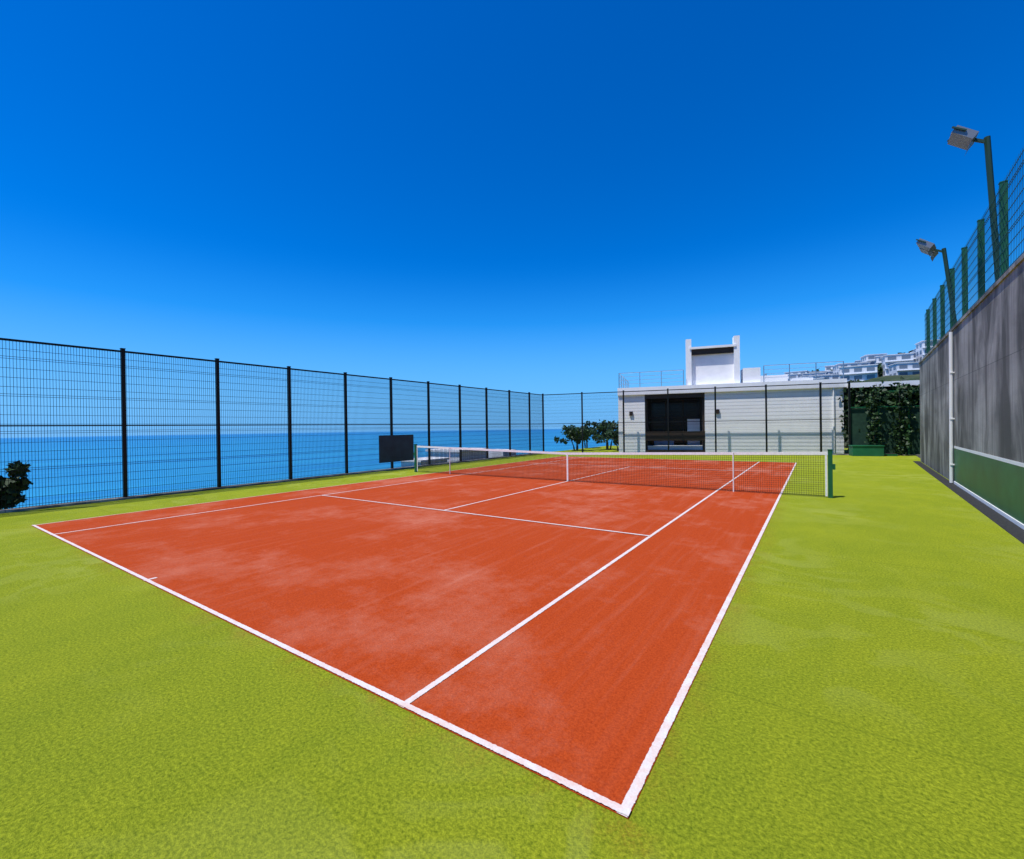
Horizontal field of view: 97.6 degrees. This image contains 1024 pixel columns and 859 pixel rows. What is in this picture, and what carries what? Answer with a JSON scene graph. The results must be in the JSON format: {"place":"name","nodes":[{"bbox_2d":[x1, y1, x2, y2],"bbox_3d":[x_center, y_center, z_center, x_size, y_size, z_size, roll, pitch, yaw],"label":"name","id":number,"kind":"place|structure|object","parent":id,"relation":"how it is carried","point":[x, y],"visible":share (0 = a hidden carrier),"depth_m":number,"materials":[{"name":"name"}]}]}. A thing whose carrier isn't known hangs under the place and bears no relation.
{"place":"outdoors","nodes":[
{"label":"outdoors","id":0,"kind":"place"},
{"bbox_2d":[0,429,617,508],"bbox_3d":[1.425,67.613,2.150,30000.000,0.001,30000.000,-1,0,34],"label":"sea","id":1,"kind":"structure","parent":0,"point":[200,469],"depth_m":1184.47,"materials":[{"name":"blue liquid"}]},
{"bbox_2d":[0,446,1023,858],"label":"turf ground","id":2,"kind":"structure","parent":0,"point":[856,690],"depth_m":2.46,"materials":[{"name":"plant"}]},
{"bbox_2d":[33,456,795,818],"bbox_3d":[1.608,1.550,13.298,10.970,0.001,20.200,-1,0,34],"label":"court surface","id":3,"kind":"object","parent":2,"relation":"on","point":[403,600],"visible":0.8,"depth_m":4.82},
{"bbox_2d":[32,456,795,816],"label":"court lines","id":4,"kind":"object","parent":3,"relation":"on","point":[628,802],"visible":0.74,"depth_m":2.96,"materials":[{"name":"white paint"}]},
{"bbox_2d":[413,444,835,497],"bbox_3d":[1.656,1.033,13.378,12.983,1.080,0.097,-1,0,34],"label":"tennis net","id":5,"kind":"object","parent":3,"relation":"on","point":[828,491],"visible":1,"depth_m":11.96,"materials":[{"name":"black fabric"}]},
{"bbox_2d":[0,452,919,513],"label":"fence kerb","id":6,"kind":"structure","parent":2,"relation":"on","point":[124,498],"depth_m":12.54,"materials":[{"name":"concrete"}]},
{"bbox_2d":[0,338,543,509],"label":"fence","id":7,"kind":"object","parent":6,"relation":"on","point":[385,427],"visible":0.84,"depth_m":13.33,"materials":[{"name":"black metal"}]},
{"bbox_2d":[379,435,413,462],"bbox_3d":[-4.678,0.762,18.211,0.025,1.080,1.800,-1,0,34],"label":"scoreboard","id":8,"kind":"object","parent":7,"relation":"attached to","point":[394,448],"visible":1,"depth_m":18.14,"materials":[{"name":"black metal"}]},
{"bbox_2d":[544,381,850,453],"bbox_3d":[9.519,-0.478,25.373,16.097,3.730,0.114,-1,0,20],"label":"fence","id":9,"kind":"object","parent":6,"relation":"on","point":[719,433],"visible":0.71,"depth_m":24.86,"materials":[{"name":"black metal"}]},
{"bbox_2d":[851,405,919,453],"bbox_3d":[18.724,0.050,22.007,3.585,2.440,0.095,-1,0,20],"label":"fence windscreen","id":10,"kind":"object","parent":6,"relation":"on","point":[860,418],"visible":0.47,"depth_m":22.13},
{"bbox_2d":[554,424,596,450],"bbox_3d":[4.354,0.948,30.328,2.450,2.604,2.319,-1,0,-42],"label":"tree","id":11,"kind":"object","parent":2,"relation":"on","point":[577,434],"visible":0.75,"depth_m":30.11,"materials":[{"name":"green plant"}]},
{"bbox_2d":[588,420,618,449],"bbox_3d":[6.654,0.744,31.403,2.703,2.931,2.768,-1,0,-4],"label":"tree","id":12,"kind":"object","parent":2,"relation":"on","point":[605,425],"visible":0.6,"depth_m":30.96,"materials":[{"name":"green plant"}]},
{"bbox_2d":[598,429,618,450],"bbox_3d":[6.876,0.901,29.267,2.899,2.629,1.445,-1,0,-9],"label":"tree","id":13,"kind":"object","parent":2,"relation":"on","point":[616,437],"visible":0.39,"depth_m":29.04,"materials":[{"name":"green plant"}]},
{"bbox_2d":[617,335,919,453],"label":"pavilion","id":14,"kind":"structure","parent":2,"relation":"on","point":[717,366],"depth_m":25.32,"materials":[{"name":"white paint"}]},
{"bbox_2d":[843,378,878,452],"bbox_3d":[18.234,-0.454,24.309,2.795,4.691,3.150,-1,0,34],"label":"tree","id":15,"kind":"object","parent":2,"relation":"on","point":[852,381],"visible":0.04,"depth_m":23.53,"materials":[{"name":"green plant"}]},
{"bbox_2d":[848,445,884,455],"bbox_3d":[17.331,1.031,21.928,1.310,0.520,0.560,-1,0,20],"label":"storage bench","id":16,"kind":"object","parent":2,"relation":"on","point":[866,450],"visible":0.95,"depth_m":21.72,"materials":[{"name":"green paint"}]},
{"bbox_2d":[864,385,884,444],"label":"ivy column","id":17,"kind":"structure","parent":2,"relation":"on","point":[873,391],"depth_m":22.09,"materials":[{"name":"green plant"}]},
{"bbox_2d":[838,376,919,449],"bbox_3d":[18.993,-0.553,22.782,4.176,4.232,1.947,-1,0,23],"label":"climbing plant","id":18,"kind":"object","parent":2,"relation":"on","point":[890,398],"visible":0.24,"depth_m":22.53,"materials":[{"name":"green plant"}]},
{"bbox_2d":[886,382,916,455],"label":"ivy column","id":19,"kind":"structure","parent":2,"relation":"on","point":[905,400],"depth_m":21.68,"materials":[{"name":"green plant"}]},
{"bbox_2d":[913,461,1023,543],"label":"wall gutter","id":20,"kind":"object","parent":2,"relation":"on","point":[1010,527],"depth_m":8.33,"materials":[{"name":"concrete"}]},
{"bbox_2d":[918,253,1023,529],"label":"retaining wall","id":21,"kind":"structure","parent":2,"relation":"on","point":[971,364],"depth_m":8.87,"materials":[{"name":"concrete"}]},
{"bbox_2d":[916,238,955,323],"bbox_3d":[12.666,-4.149,13.245,1.190,2.957,0.944,-1,0,-42],"label":"floodlight","id":22,"kind":"object","parent":21,"relation":"on","point":[928,248],"visible":0.86,"depth_m":13.12,"materials":[{"name":"green"}]},
{"bbox_2d":[947,125,999,278],"bbox_3d":[9.515,-4.412,9.166,0.834,3.604,0.580,-1,0,34],"label":"floodlight","id":23,"kind":"object","parent":21,"relation":"on","point":[962,137],"visible":0.74,"depth_m":9.03,"materials":[{"name":"green"}]},
{"bbox_2d":[925,148,1023,354],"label":"fence","id":24,"kind":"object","parent":21,"relation":"on","point":[945,316],"depth_m":9.94,"materials":[{"name":"green metal"}]},
{"bbox_2d":[0,0,1023,437],"label":"sky","id":25,"kind":"structure","parent":0,"point":[544,197],"materials":[{"name":"blue"}]},
{"bbox_2d":[138,374,919,447],"bbox_3d":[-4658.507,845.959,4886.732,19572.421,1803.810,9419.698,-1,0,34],"label":"hillside","id":26,"kind":"structure","parent":0,"point":[897,377],"depth_m":160.09,"materials":[{"name":"green plant"}]},
{"bbox_2d":[0,460,31,508],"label":"bush","id":27,"kind":"object","parent":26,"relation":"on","point":[21,474],"visible":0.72,"depth_m":9.87,"materials":[{"name":"green plant"}]},
{"bbox_2d":[401,447,515,466],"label":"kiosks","id":28,"kind":"object","parent":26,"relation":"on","point":[405,463],"visible":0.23,"depth_m":23.32,"materials":[{"name":"white paint"}]},
{"bbox_2d":[568,421,595,447],"bbox_3d":[5.602,0.762,34.270,1.964,2.904,3.083,-1,0,-22],"label":"tree","id":29,"kind":"object","parent":26,"relation":"on","point":[589,427],"visible":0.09,"depth_m":34.07,"materials":[{"name":"green plant"}]},
{"bbox_2d":[801,350,912,376],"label":"hillside trees","id":30,"kind":"object","parent":26,"relation":"on","point":[880,370],"depth_m":205.03,"materials":[{"name":"green plant"}]},
{"bbox_2d":[783,337,939,380],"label":"hillside town","id":31,"kind":"object","parent":26,"relation":"on","point":[864,368],"visible":0.27,"depth_m":195.19,"materials":[{"name":"white"}]},
{"bbox_2d":[884,453,897,455],"bbox_3d":[18.290,1.218,21.632,0.420,0.120,0.300,-1,0,20],"label":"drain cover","id":32,"kind":"object","parent":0,"point":[889,454],"visible":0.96,"depth_m":21.54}
]}

